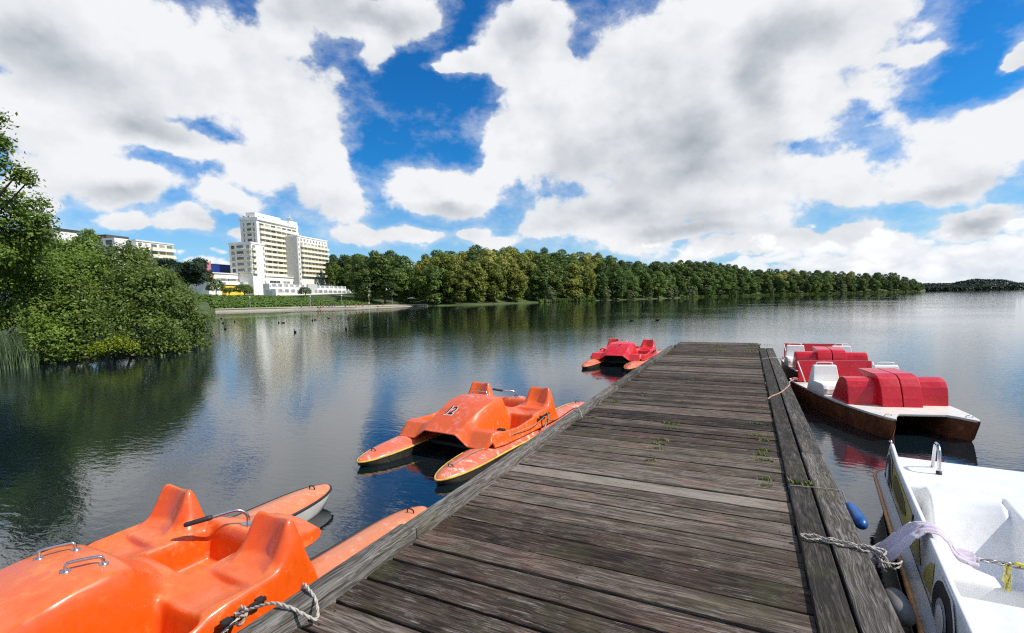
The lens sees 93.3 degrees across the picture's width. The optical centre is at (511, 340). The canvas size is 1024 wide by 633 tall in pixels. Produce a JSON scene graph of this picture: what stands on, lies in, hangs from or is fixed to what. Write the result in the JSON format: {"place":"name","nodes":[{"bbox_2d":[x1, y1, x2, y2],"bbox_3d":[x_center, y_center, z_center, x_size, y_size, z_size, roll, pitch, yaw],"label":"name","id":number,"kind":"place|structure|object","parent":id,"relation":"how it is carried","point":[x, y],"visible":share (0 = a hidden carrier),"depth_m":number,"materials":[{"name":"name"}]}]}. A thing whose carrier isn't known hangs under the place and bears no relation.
{"place":"outdoors","nodes":[
{"label":"outdoors","id":0,"kind":"place"},
{"bbox_2d":[185,262,230,272],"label":"blue hall","id":1,"kind":"structure","parent":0,"point":[221,268],"depth_m":264.20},
{"bbox_2d":[224,304,427,308],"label":"path","id":2,"kind":"structure","parent":0,"point":[335,306],"depth_m":175.39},
{"bbox_2d":[0,285,1016,363],"bbox_3d":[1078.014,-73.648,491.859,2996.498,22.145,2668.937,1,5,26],"label":"ground","id":3,"kind":"structure","parent":0,"point":[393,299],"depth_m":205.53,"materials":[{"name":"plant"}]},
{"bbox_2d":[0,331,43,369],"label":"reeds","id":4,"kind":"object","parent":3,"relation":"on","point":[9,358],"visible":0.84,"depth_m":17.35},
{"bbox_2d":[0,107,68,295],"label":"alder tree","id":5,"kind":"object","parent":3,"relation":"on","point":[30,230],"visible":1,"depth_m":16.93,"materials":[{"name":"green plant"}]},
{"bbox_2d":[0,228,78,303],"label":"apartment block","id":6,"kind":"structure","parent":3,"relation":"on","point":[69,232],"depth_m":150.94,"materials":[{"name":"white paint"}]},
{"bbox_2d":[0,260,99,365],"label":"waterside bush","id":7,"kind":"object","parent":3,"relation":"on","point":[39,323],"visible":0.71,"depth_m":18.29,"materials":[{"name":"green plant"}]},
{"bbox_2d":[0,229,121,348],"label":"leafy bush","id":8,"kind":"object","parent":3,"relation":"on","point":[73,255],"visible":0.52,"depth_m":19.97,"materials":[{"name":"green plant"}]},
{"bbox_2d":[47,228,103,339],"bbox_3d":[-21.097,-2.418,23.173,1.927,6.178,2.949,0,5,14],"label":"sapling","id":9,"kind":"object","parent":3,"relation":"on","point":[88,232],"visible":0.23,"depth_m":23.76,"materials":[{"name":"green plant"}]},
{"bbox_2d":[86,334,141,360],"bbox_3d":[-15.645,0.299,19.390,1.463,1.230,2.464,-2,5,-14],"label":"yellow bush","id":10,"kind":"object","parent":3,"relation":"on","point":[101,347],"visible":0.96,"depth_m":18.88,"materials":[{"name":"green plant"}]},
{"bbox_2d":[45,238,218,360],"bbox_3d":[-16.928,-1.896,21.291,5.835,5.503,6.450,0,5,11],"label":"waterside bush","id":11,"kind":"object","parent":3,"relation":"on","point":[153,284],"visible":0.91,"depth_m":20.64,"materials":[{"name":"green plant"}]},
{"bbox_2d":[90,234,176,301],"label":"apartment block","id":12,"kind":"structure","parent":3,"relation":"on","point":[162,250],"depth_m":197.18,"materials":[{"name":"white paint"}]},
{"bbox_2d":[156,257,214,290],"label":"dark pine","id":13,"kind":"object","parent":3,"relation":"on","point":[192,274],"visible":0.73,"depth_m":122.90,"materials":[{"name":"green plant"}]},
{"bbox_2d":[205,278,224,293],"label":"tree","id":14,"kind":"object","parent":3,"relation":"on","point":[214,283],"visible":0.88,"depth_m":184.84,"materials":[{"name":"green plant"}]},
{"bbox_2d":[180,272,293,295],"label":"hotel wing","id":15,"kind":"structure","parent":3,"relation":"on","point":[229,280],"depth_m":231.73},
{"bbox_2d":[233,284,253,294],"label":"clipped bush","id":16,"kind":"object","parent":3,"relation":"on","point":[247,290],"visible":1,"depth_m":188.10,"materials":[{"name":"green plant"}]},
{"bbox_2d":[228,212,329,294],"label":"hotel tower","id":17,"kind":"structure","parent":3,"relation":"on","point":[269,246],"depth_m":270.41,"materials":[{"name":"white paint"}]},
{"bbox_2d":[243,216,327,284],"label":"small windows","id":18,"kind":"structure","parent":17,"relation":"in","point":[247,246],"depth_m":283.07,"materials":[{"name":"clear glass"}]},
{"bbox_2d":[185,294,390,308],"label":"shrub bank","id":19,"kind":"object","parent":3,"relation":"on","point":[256,300],"visible":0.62,"depth_m":180.73,"materials":[{"name":"green plant"}]},
{"bbox_2d":[263,283,351,295],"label":"terrace building","id":20,"kind":"structure","parent":3,"relation":"on","point":[279,289],"depth_m":229.61,"materials":[{"name":"white paint"}]},
{"bbox_2d":[215,305,427,311],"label":"quay","id":21,"kind":"structure","parent":3,"relation":"on","point":[301,308],"depth_m":169.94,"materials":[{"name":"concrete"}]},
{"bbox_2d":[325,262,341,285],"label":"broadleaf tree","id":22,"kind":"object","parent":3,"relation":"on","point":[335,274],"visible":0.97,"depth_m":283.14,"materials":[{"name":"green plant"}]},
{"bbox_2d":[325,257,342,285],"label":"broadleaf tree","id":23,"kind":"object","parent":3,"relation":"on","point":[331,259],"visible":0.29,"depth_m":293.78,"materials":[{"name":"green plant"}]},
{"bbox_2d":[338,255,351,290],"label":"broadleaf tree","id":24,"kind":"object","parent":3,"relation":"on","point":[343,261],"visible":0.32,"depth_m":293.88,"materials":[{"name":"green plant"}]},
{"bbox_2d":[339,263,353,290],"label":"broadleaf tree","id":25,"kind":"object","parent":3,"relation":"on","point":[347,267],"visible":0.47,"depth_m":283.54,"materials":[{"name":"green plant"}]},
{"bbox_2d":[344,254,368,279],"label":"broadleaf tree","id":26,"kind":"object","parent":3,"relation":"on","point":[354,260],"visible":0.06,"depth_m":227.19,"materials":[{"name":"green plant"}]},
{"bbox_2d":[349,258,372,295],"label":"broadleaf tree","id":27,"kind":"object","parent":3,"relation":"on","point":[356,268],"visible":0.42,"depth_m":194.97,"materials":[{"name":"green plant"}]},
{"bbox_2d":[350,263,375,301],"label":"broadleaf tree","id":28,"kind":"object","parent":3,"relation":"on","point":[360,275],"visible":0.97,"depth_m":187.22,"materials":[{"name":"green plant"}]},
{"bbox_2d":[362,250,379,291],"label":"broadleaf tree","id":29,"kind":"object","parent":3,"relation":"on","point":[371,254],"visible":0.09,"depth_m":215.77,"materials":[{"name":"green plant"}]},
{"bbox_2d":[366,253,404,303],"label":"broadleaf tree","id":30,"kind":"object","parent":3,"relation":"on","point":[382,276],"visible":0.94,"depth_m":189.82,"materials":[{"name":"green plant"}]},
{"bbox_2d":[384,250,401,266],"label":"broadleaf tree","id":31,"kind":"object","parent":3,"relation":"on","point":[392,254],"visible":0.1,"depth_m":223.28,"materials":[{"name":"green plant"}]},
{"bbox_2d":[391,255,415,296],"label":"broadleaf tree","id":32,"kind":"object","parent":3,"relation":"on","point":[405,259],"visible":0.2,"depth_m":217.74,"materials":[{"name":"green plant"}]},
{"bbox_2d":[395,264,418,302],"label":"broadleaf tree","id":33,"kind":"object","parent":3,"relation":"on","point":[408,292],"visible":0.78,"depth_m":207.45,"materials":[{"name":"green plant"}]},
{"bbox_2d":[413,265,435,302],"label":"linden tree","id":34,"kind":"object","parent":3,"relation":"on","point":[419,273],"visible":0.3,"depth_m":204.06,"materials":[{"name":"green plant"}]},
{"bbox_2d":[414,265,452,304],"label":"broadleaf tree","id":35,"kind":"object","parent":3,"relation":"on","point":[434,277],"visible":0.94,"depth_m":196.62,"materials":[{"name":"green plant"}]},
{"bbox_2d":[431,253,461,298],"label":"linden tree","id":36,"kind":"object","parent":3,"relation":"on","point":[442,261],"visible":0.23,"depth_m":206.03,"materials":[{"name":"green plant"}]},
{"bbox_2d":[440,262,471,303],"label":"linden tree","id":37,"kind":"object","parent":3,"relation":"on","point":[454,283],"visible":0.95,"depth_m":199.73,"materials":[{"name":"green plant"}]},
{"bbox_2d":[453,251,470,264],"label":"linden tree","id":38,"kind":"object","parent":3,"relation":"on","point":[462,257],"visible":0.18,"depth_m":236.61,"materials":[{"name":"green plant"}]},
{"bbox_2d":[459,261,476,299],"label":"linden tree","id":39,"kind":"object","parent":3,"relation":"on","point":[467,264],"visible":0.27,"depth_m":212.41,"materials":[{"name":"green plant"}]},
{"bbox_2d":[458,254,480,269],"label":"broadleaf tree","id":40,"kind":"object","parent":3,"relation":"on","point":[471,258],"visible":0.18,"depth_m":224.29,"materials":[{"name":"green plant"}]},
{"bbox_2d":[468,245,481,259],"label":"broadleaf tree","id":41,"kind":"object","parent":3,"relation":"on","point":[476,251],"visible":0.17,"depth_m":244.39,"materials":[{"name":"green plant"}]},
{"bbox_2d":[465,261,489,302],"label":"linden tree","id":42,"kind":"object","parent":3,"relation":"on","point":[474,282],"visible":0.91,"depth_m":208.45,"materials":[{"name":"green plant"}]},
{"bbox_2d":[477,247,498,282],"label":"linden tree","id":43,"kind":"object","parent":3,"relation":"on","point":[483,255],"visible":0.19,"depth_m":231.92,"materials":[{"name":"green plant"}]},
{"bbox_2d":[476,258,506,300],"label":"linden tree","id":44,"kind":"object","parent":3,"relation":"on","point":[483,265],"visible":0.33,"depth_m":218.68,"materials":[{"name":"green plant"}]},
{"bbox_2d":[481,262,506,302],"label":"linden tree","id":45,"kind":"object","parent":3,"relation":"on","point":[499,275],"visible":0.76,"depth_m":217.44,"materials":[{"name":"green plant"}]},
{"bbox_2d":[496,251,519,298],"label":"linden tree","id":46,"kind":"object","parent":3,"relation":"on","point":[506,263],"visible":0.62,"depth_m":230.41,"materials":[{"name":"green plant"}]},
{"bbox_2d":[504,246,519,259],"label":"linden tree","id":47,"kind":"object","parent":3,"relation":"on","point":[511,251],"visible":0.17,"depth_m":266.48,"materials":[{"name":"green plant"}]},
{"bbox_2d":[504,267,527,301],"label":"linden tree","id":48,"kind":"object","parent":3,"relation":"on","point":[516,294],"visible":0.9,"depth_m":229.57,"materials":[{"name":"green plant"}]},
{"bbox_2d":[514,253,536,295],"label":"linden tree","id":49,"kind":"object","parent":3,"relation":"on","point":[525,263],"visible":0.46,"depth_m":243.99,"materials":[{"name":"green plant"}]},
{"bbox_2d":[523,269,550,300],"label":"broadleaf tree","id":50,"kind":"object","parent":3,"relation":"on","point":[537,295],"visible":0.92,"depth_m":243.59,"materials":[{"name":"green plant"}]},
{"bbox_2d":[528,254,559,289],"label":"broadleaf tree","id":51,"kind":"object","parent":3,"relation":"on","point":[540,259],"visible":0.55,"depth_m":249.25,"materials":[{"name":"green plant"}]},
{"bbox_2d":[541,284,555,299],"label":"willow bush","id":52,"kind":"object","parent":3,"relation":"on","point":[550,293],"visible":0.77,"depth_m":247.46,"materials":[{"name":"green plant"}]},
{"bbox_2d":[549,252,567,285],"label":"broadleaf tree","id":53,"kind":"object","parent":3,"relation":"on","point":[561,260],"visible":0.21,"depth_m":278.33,"materials":[{"name":"green plant"}]},
{"bbox_2d":[548,265,569,297],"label":"broadleaf tree","id":54,"kind":"object","parent":3,"relation":"on","point":[562,275],"visible":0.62,"depth_m":255.52,"materials":[{"name":"green plant"}]},
{"bbox_2d":[562,263,583,298],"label":"linden tree","id":55,"kind":"object","parent":3,"relation":"on","point":[573,291],"visible":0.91,"depth_m":270.11,"materials":[{"name":"green plant"}]},
{"bbox_2d":[564,260,590,292],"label":"broadleaf tree","id":56,"kind":"object","parent":3,"relation":"on","point":[575,262],"visible":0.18,"depth_m":282.03,"materials":[{"name":"green plant"}]},
{"bbox_2d":[578,266,596,297],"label":"linden tree","id":57,"kind":"object","parent":3,"relation":"on","point":[590,287],"visible":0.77,"depth_m":284.24,"materials":[{"name":"green plant"}]},
{"bbox_2d":[592,272,609,299],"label":"broadleaf tree","id":58,"kind":"object","parent":3,"relation":"on","point":[601,281],"visible":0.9,"depth_m":294.12,"materials":[{"name":"green plant"}]},
{"bbox_2d":[593,262,611,289],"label":"broadleaf tree","id":59,"kind":"object","parent":3,"relation":"on","point":[597,270],"visible":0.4,"depth_m":305.71,"materials":[{"name":"green plant"}]},
{"bbox_2d":[607,268,629,298],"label":"broadleaf tree","id":60,"kind":"object","parent":3,"relation":"on","point":[619,280],"visible":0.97,"depth_m":306.77,"materials":[{"name":"green plant"}]},
{"bbox_2d":[623,274,641,298],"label":"broadleaf tree","id":61,"kind":"object","parent":3,"relation":"on","point":[631,283],"visible":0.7,"depth_m":321.87,"materials":[{"name":"green plant"}]},
{"bbox_2d":[630,262,652,290],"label":"broadleaf tree","id":62,"kind":"object","parent":3,"relation":"on","point":[636,268],"visible":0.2,"depth_m":346.99,"materials":[{"name":"green plant"}]},
{"bbox_2d":[634,268,650,296],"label":"broadleaf tree","id":63,"kind":"object","parent":3,"relation":"on","point":[640,273],"visible":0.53,"depth_m":336.65,"materials":[{"name":"green plant"}]},
{"bbox_2d":[638,273,653,297],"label":"broadleaf tree","id":64,"kind":"object","parent":3,"relation":"on","point":[645,287],"visible":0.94,"depth_m":332.19,"materials":[{"name":"green plant"}]},
{"bbox_2d":[650,271,670,297],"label":"broadleaf tree","id":65,"kind":"object","parent":3,"relation":"on","point":[659,281],"visible":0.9,"depth_m":345.80,"materials":[{"name":"green plant"}]},
{"bbox_2d":[655,262,669,287],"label":"broadleaf tree","id":66,"kind":"object","parent":3,"relation":"on","point":[662,266],"visible":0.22,"depth_m":371.96,"materials":[{"name":"green plant"}]},
{"bbox_2d":[663,274,678,295],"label":"broadleaf tree","id":67,"kind":"object","parent":3,"relation":"on","point":[674,280],"visible":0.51,"depth_m":370.20,"materials":[{"name":"green plant"}]},
{"bbox_2d":[676,275,689,294],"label":"broadleaf tree","id":68,"kind":"object","parent":3,"relation":"on","point":[686,283],"visible":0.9,"depth_m":388.19,"materials":[{"name":"green plant"}]},
{"bbox_2d":[682,267,699,289],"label":"broadleaf tree","id":69,"kind":"object","parent":3,"relation":"on","point":[687,276],"visible":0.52,"depth_m":408.01,"materials":[{"name":"green plant"}]},
{"bbox_2d":[687,274,702,295],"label":"broadleaf tree","id":70,"kind":"object","parent":3,"relation":"on","point":[696,282],"visible":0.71,"depth_m":405.71,"materials":[{"name":"green plant"}]},
{"bbox_2d":[695,268,707,293],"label":"broadleaf tree","id":71,"kind":"object","parent":3,"relation":"on","point":[701,273],"visible":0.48,"depth_m":424.12,"materials":[{"name":"green plant"}]},
{"bbox_2d":[697,272,719,294],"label":"broadleaf tree","id":72,"kind":"object","parent":3,"relation":"on","point":[708,280],"visible":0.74,"depth_m":425.69,"materials":[{"name":"green plant"}]},
{"bbox_2d":[714,273,731,294],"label":"broadleaf tree","id":73,"kind":"object","parent":3,"relation":"on","point":[722,285],"visible":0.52,"depth_m":444.76,"materials":[{"name":"green plant"}]},
{"bbox_2d":[719,270,732,293],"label":"broadleaf tree","id":74,"kind":"object","parent":3,"relation":"on","point":[726,275],"visible":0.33,"depth_m":459.94,"materials":[{"name":"green plant"}]},
{"bbox_2d":[540,290,917,302],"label":"reed fringe","id":75,"kind":"object","parent":3,"relation":"on","point":[569,299],"visible":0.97,"depth_m":441.71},
{"bbox_2d":[721,272,741,294],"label":"broadleaf tree","id":76,"kind":"object","parent":3,"relation":"on","point":[732,289],"visible":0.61,"depth_m":462.28,"materials":[{"name":"green plant"}]},
{"bbox_2d":[730,270,744,287],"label":"broadleaf tree","id":77,"kind":"object","parent":3,"relation":"on","point":[739,276],"visible":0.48,"depth_m":479.62,"materials":[{"name":"green plant"}]},
{"bbox_2d":[735,277,749,294],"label":"broadleaf tree","id":78,"kind":"object","parent":3,"relation":"on","point":[744,288],"visible":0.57,"depth_m":482.28,"materials":[{"name":"green plant"}]},
{"bbox_2d":[742,272,757,293],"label":"broadleaf tree","id":79,"kind":"object","parent":3,"relation":"on","point":[751,281],"visible":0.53,"depth_m":498.05,"materials":[{"name":"green plant"}]},
{"bbox_2d":[762,278,772,293],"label":"broadleaf tree","id":80,"kind":"object","parent":3,"relation":"on","point":[767,281],"visible":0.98,"depth_m":527.07,"materials":[{"name":"green plant"}]},
{"bbox_2d":[775,279,789,293],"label":"broadleaf tree","id":81,"kind":"object","parent":3,"relation":"on","point":[781,289],"visible":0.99,"depth_m":538.59,"materials":[{"name":"green plant"}]},
{"bbox_2d":[800,279,811,292],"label":"broadleaf tree","id":82,"kind":"object","parent":3,"relation":"on","point":[806,282],"visible":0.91,"depth_m":565.45,"materials":[{"name":"green plant"}]},
{"bbox_2d":[806,275,823,290],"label":"broadleaf tree","id":83,"kind":"object","parent":3,"relation":"on","point":[814,278],"visible":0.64,"depth_m":577.38,"materials":[{"name":"green plant"}]},
{"bbox_2d":[811,280,821,292],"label":"broadleaf tree","id":84,"kind":"object","parent":3,"relation":"on","point":[817,288],"visible":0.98,"depth_m":571.77,"materials":[{"name":"green plant"}]},
{"bbox_2d":[821,281,833,292],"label":"broadleaf tree","id":85,"kind":"object","parent":3,"relation":"on","point":[827,284],"visible":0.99,"depth_m":581.62,"materials":[{"name":"green plant"}]},
{"bbox_2d":[857,279,868,291],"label":"broadleaf tree","id":86,"kind":"object","parent":3,"relation":"on","point":[864,285],"visible":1,"depth_m":605.38,"materials":[{"name":"green plant"}]},
{"bbox_2d":[869,280,881,290],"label":"broadleaf tree","id":87,"kind":"object","parent":3,"relation":"on","point":[876,288],"visible":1,"depth_m":614.49,"materials":[{"name":"green plant"}]},
{"bbox_2d":[892,277,905,289],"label":"broadleaf tree","id":88,"kind":"object","parent":3,"relation":"on","point":[900,283],"visible":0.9,"depth_m":637.96,"materials":[{"name":"green plant"}]},
{"bbox_2d":[922,278,1023,290],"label":"wood","id":89,"kind":"object","parent":3,"relation":"on","point":[979,284],"visible":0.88,"depth_m":1046.03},
{"bbox_2d":[0,289,1023,632],"bbox_3d":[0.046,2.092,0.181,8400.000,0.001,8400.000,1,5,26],"label":"water","id":90,"kind":"structure","parent":0,"point":[248,409],"depth_m":11.19,"materials":[{"name":"blue liquid"}]},
{"bbox_2d":[0,484,427,632],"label":"pedal boat","id":91,"kind":"object","parent":90,"relation":"on","point":[176,561],"visible":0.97,"depth_m":2.98,"materials":[{"name":"orange plastic"}]},
{"bbox_2d":[356,381,584,484],"bbox_3d":[-0.333,1.201,7.538,1.803,0.933,4.142,2,6,31],"label":"pedal boat","id":92,"kind":"object","parent":90,"relation":"on","point":[478,416],"visible":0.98,"depth_m":6.73,"materials":[{"name":"orange plastic"}]},
{"bbox_2d":[236,342,904,632],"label":"jetty","id":93,"kind":"object","parent":90,"relation":"in","point":[572,522],"visible":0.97,"depth_m":3.22,"materials":[{"name":"wood"}]},
{"bbox_2d":[221,583,319,632],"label":"mooring rope","id":94,"kind":"object","parent":93,"relation":"attached to","point":[238,614],"visible":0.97,"depth_m":2.46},
{"bbox_2d":[544,407,581,429],"bbox_3d":[0.701,1.217,6.798,0.624,0.680,0.752,0,5,12],"label":"mooring rope","id":95,"kind":"object","parent":93,"relation":"attached to","point":[546,423],"visible":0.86,"depth_m":6.97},
{"bbox_2d":[588,343,814,487],"bbox_3d":[3.848,0.603,10.247,3.322,0.078,12.863,1,5,26],"label":"moss","id":96,"kind":"object","parent":93,"relation":"on","point":[761,459],"visible":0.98,"depth_m":5.25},
{"bbox_2d":[800,533,903,571],"bbox_3d":[2.117,1.293,2.970,0.562,0.149,0.273,-1,5,2],"label":"rope bundle","id":97,"kind":"object","parent":93,"relation":"on","point":[853,545],"visible":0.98,"depth_m":2.93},
{"bbox_2d":[845,502,867,529],"bbox_3d":[2.504,1.272,3.526,0.092,0.092,0.440,1,1,24],"label":"fender","id":98,"kind":"object","parent":93,"relation":"hanging from","point":[859,519],"visible":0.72,"depth_m":3.41,"materials":[{"name":"blue plastic"}]},
{"bbox_2d":[581,338,661,370],"bbox_3d":[3.681,0.415,15.611,1.803,0.933,4.142,2,6,30],"label":"pedal boat","id":99,"kind":"object","parent":90,"relation":"on","point":[632,355],"visible":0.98,"depth_m":14.87,"materials":[{"name":"red plastic"}]},
{"bbox_2d":[780,343,867,377],"bbox_3d":[7.541,0.590,11.720,1.552,0.998,3.580,1,5,22],"label":"catamaran pedal boat","id":100,"kind":"object","parent":90,"relation":"on","point":[794,353],"visible":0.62,"depth_m":11.23,"materials":[{"name":"plastic"}]},
{"bbox_2d":[789,360,980,440],"bbox_3d":[6.162,0.910,8.364,1.552,0.998,3.580,0,5,11],"label":"catamaran pedal boat","id":101,"kind":"object","parent":90,"relation":"on","point":[871,397],"visible":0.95,"depth_m":7.51,"materials":[{"name":"plastic"}]},
{"bbox_2d":[873,440,1023,632],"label":"car pedal boat","id":102,"kind":"object","parent":90,"relation":"on","point":[977,511],"visible":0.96,"depth_m":3.32,"materials":[{"name":"plastic"}]},
{"bbox_2d":[885,587,915,626],"bbox_3d":[2.136,1.469,2.675,0.120,0.120,0.360,2,-4,30],"label":"fender","id":103,"kind":"object","parent":102,"relation":"hanging from","point":[903,609],"visible":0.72,"depth_m":2.56,"materials":[{"name":"grey plastic"}]},
{"bbox_2d":[868,521,980,567],"bbox_3d":[2.538,1.256,2.981,0.555,0.296,0.274,1,5,26],"label":"towel","id":104,"kind":"object","parent":102,"relation":"on","point":[896,544],"visible":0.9,"depth_m":2.95,"materials":[{"name":"fabric"}]},
{"bbox_2d":[980,558,1023,569],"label":"chain","id":105,"kind":"object","parent":102,"relation":"on","point":[997,561],"visible":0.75,"depth_m":2.89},
{"bbox_2d":[1002,563,1012,591],"bbox_3d":[2.969,1.474,2.897,0.069,0.306,0.048,-3,5,-24],"label":"yellow strap","id":106,"kind":"object","parent":105,"relation":"hanging from","point":[1007,578],"visible":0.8,"depth_m":2.89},
{"bbox_2d":[0,0,1023,291],"label":"sky","id":107,"kind":"structure","parent":0,"point":[857,136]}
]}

